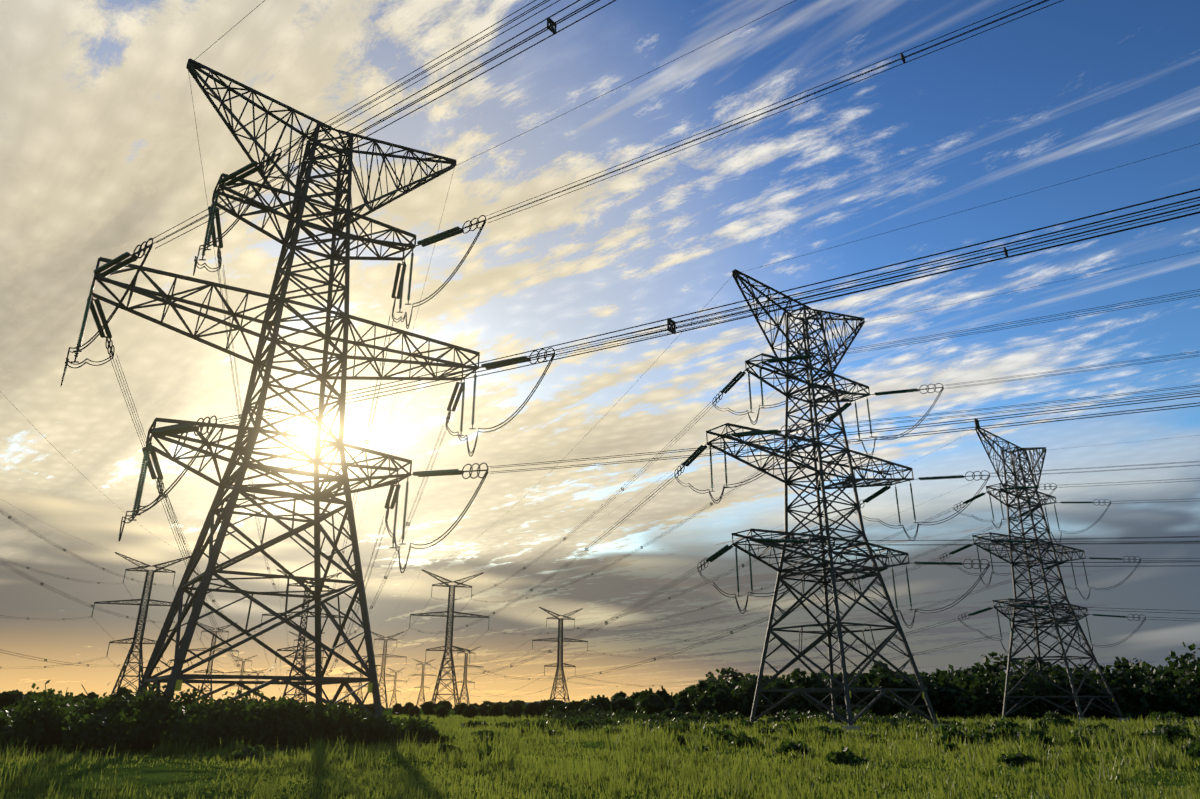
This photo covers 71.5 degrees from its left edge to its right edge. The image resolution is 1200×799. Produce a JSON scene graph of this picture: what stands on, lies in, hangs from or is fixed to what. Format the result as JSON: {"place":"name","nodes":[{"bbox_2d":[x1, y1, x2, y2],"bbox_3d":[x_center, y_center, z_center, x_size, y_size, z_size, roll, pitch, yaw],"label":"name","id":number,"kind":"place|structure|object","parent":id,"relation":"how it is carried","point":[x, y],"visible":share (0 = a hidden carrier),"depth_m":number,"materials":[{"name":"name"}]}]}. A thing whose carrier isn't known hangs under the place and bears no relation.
{"place":"outdoors","nodes":[
{"label":"outdoors","id":0,"kind":"place"},
{"bbox_2d":[0,708,1199,798],"bbox_3d":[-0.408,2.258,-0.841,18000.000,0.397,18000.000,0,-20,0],"label":"ground","id":1,"kind":"structure","parent":0,"point":[162,768],"depth_m":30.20,"materials":[{"name":"green plant"}]},
{"bbox_2d":[91,552,192,693],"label":"distant pylon","id":2,"kind":"object","parent":1,"relation":"on","point":[134,643],"visible":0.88,"depth_m":351.25,"materials":[{"name":"metal"}]},
{"bbox_2d":[0,402,267,699],"bbox_3d":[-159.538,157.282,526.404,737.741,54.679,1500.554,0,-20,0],"label":"power lines","id":3,"kind":"object","parent":2,"relation":"hanging from","point":[40,583],"visible":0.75,"depth_m":229.91,"materials":[{"name":"grey"}]},
{"bbox_2d":[189,622,238,702],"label":"distant pylon","id":4,"kind":"object","parent":1,"relation":"on","point":[211,652],"visible":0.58,"depth_m":618.71,"materials":[{"name":"metal"}]},
{"bbox_2d":[225,655,256,702],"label":"distant pylon","id":5,"kind":"object","parent":1,"relation":"on","point":[243,662],"visible":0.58,"depth_m":929.27,"materials":[{"name":"metal"}]},
{"bbox_2d":[244,668,265,698],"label":"distant pylon","id":6,"kind":"object","parent":1,"relation":"on","point":[256,680],"visible":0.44,"depth_m":1228.35,"materials":[{"name":"metal"}]},
{"bbox_2d":[286,653,314,702],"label":"distant pylon","id":7,"kind":"object","parent":1,"relation":"on","point":[305,667],"visible":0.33,"depth_m":959.52,"materials":[{"name":"metal"}]},
{"bbox_2d":[261,569,344,701],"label":"distant pylon","id":8,"kind":"object","parent":1,"relation":"on","point":[299,639],"visible":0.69,"depth_m":345.70,"materials":[{"name":"metal"}]},
{"bbox_2d":[111,0,1199,696],"bbox_3d":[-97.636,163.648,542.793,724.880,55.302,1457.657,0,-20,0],"label":"power lines","id":9,"kind":"object","parent":8,"relation":"hanging from","point":[673,328],"visible":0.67,"depth_m":47.35,"materials":[{"name":"grey"}]},
{"bbox_2d":[280,631,326,700],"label":"distant pylon","id":10,"kind":"object","parent":1,"relation":"on","point":[296,692],"visible":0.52,"depth_m":642.11,"materials":[{"name":"metal"}]},
{"bbox_2d":[61,58,554,750],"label":"pylon","id":11,"kind":"object","parent":1,"relation":"on","point":[177,678],"visible":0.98,"depth_m":71.87,"materials":[{"name":"metal"}]},
{"bbox_2d":[336,670,354,706],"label":"distant pylon","id":12,"kind":"object","parent":1,"relation":"on","point":[346,689],"visible":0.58,"depth_m":1273.43,"materials":[{"name":"metal"}]},
{"bbox_2d":[340,143,1199,698],"bbox_3d":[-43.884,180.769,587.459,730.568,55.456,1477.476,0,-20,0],"label":"power lines","id":13,"kind":"object","parent":12,"relation":"attached to","point":[844,513],"visible":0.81,"depth_m":101.14,"materials":[{"name":"grey"}]},
{"bbox_2d":[346,656,367,703],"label":"distant pylon","id":14,"kind":"object","parent":1,"relation":"on","point":[359,690],"visible":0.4,"depth_m":980.23,"materials":[{"name":"metal"}]},
{"bbox_2d":[362,631,406,710],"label":"distant pylon","id":15,"kind":"object","parent":1,"relation":"on","point":[383,680],"visible":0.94,"depth_m":709.73,"materials":[{"name":"metal"}]},
{"bbox_2d":[383,668,406,708],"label":"distant pylon","id":16,"kind":"object","parent":1,"relation":"on","point":[394,693],"visible":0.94,"depth_m":1374.89,"materials":[{"name":"metal"}]},
{"bbox_2d":[391,407,1199,700],"bbox_3d":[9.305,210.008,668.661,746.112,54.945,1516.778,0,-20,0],"label":"conductors line","id":17,"kind":"object","parent":16,"relation":"hanging from","point":[879,582],"visible":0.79,"depth_m":212.24,"materials":[{"name":"grey"}]},
{"bbox_2d":[408,659,436,705],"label":"distant pylon","id":18,"kind":"object","parent":1,"relation":"on","point":[422,689],"visible":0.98,"depth_m":1056.05,"materials":[{"name":"metal"}]},
{"bbox_2d":[409,569,488,710],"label":"distant pylon","id":19,"kind":"object","parent":1,"relation":"on","point":[445,650],"visible":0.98,"depth_m":388.98,"materials":[{"name":"metal"}]},
{"bbox_2d":[448,646,480,704],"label":"distant pylon","id":20,"kind":"object","parent":1,"relation":"on","point":[464,681],"visible":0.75,"depth_m":774.80,"materials":[{"name":"metal"}]},
{"bbox_2d":[532,607,587,703],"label":"distant pylon","id":21,"kind":"object","parent":1,"relation":"on","point":[559,664],"visible":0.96,"depth_m":488.86,"materials":[{"name":"metal"}]},
{"bbox_2d":[0,670,1199,767],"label":"shrub foliage","id":22,"kind":"object","parent":1,"relation":"on","point":[317,721],"visible":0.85,"depth_m":50.35,"materials":[{"name":"green plant"}]},
{"bbox_2d":[0,642,1199,729],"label":"trees","id":23,"kind":"object","parent":1,"relation":"on","point":[1173,687],"visible":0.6,"depth_m":185.43,"materials":[{"name":"green plant"}]},
{"bbox_2d":[3,669,1199,764],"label":"shrub stems","id":24,"kind":"object","parent":1,"relation":"on","point":[211,746],"visible":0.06,"depth_m":52.41,"materials":[{"name":"brown plant"}]},
{"bbox_2d":[674,269,989,730],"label":"pylon","id":25,"kind":"object","parent":1,"relation":"on","point":[850,481],"visible":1,"depth_m":107.36,"materials":[{"name":"metal"}]},
{"bbox_2d":[940,428,1145,720],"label":"pylon","id":26,"kind":"object","parent":1,"relation":"on","point":[1052,620],"visible":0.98,"depth_m":169.48,"materials":[{"name":"metal"}]},
{"bbox_2d":[0,0,1199,707],"label":"sky","id":27,"kind":"structure","parent":0,"point":[100,153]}
]}

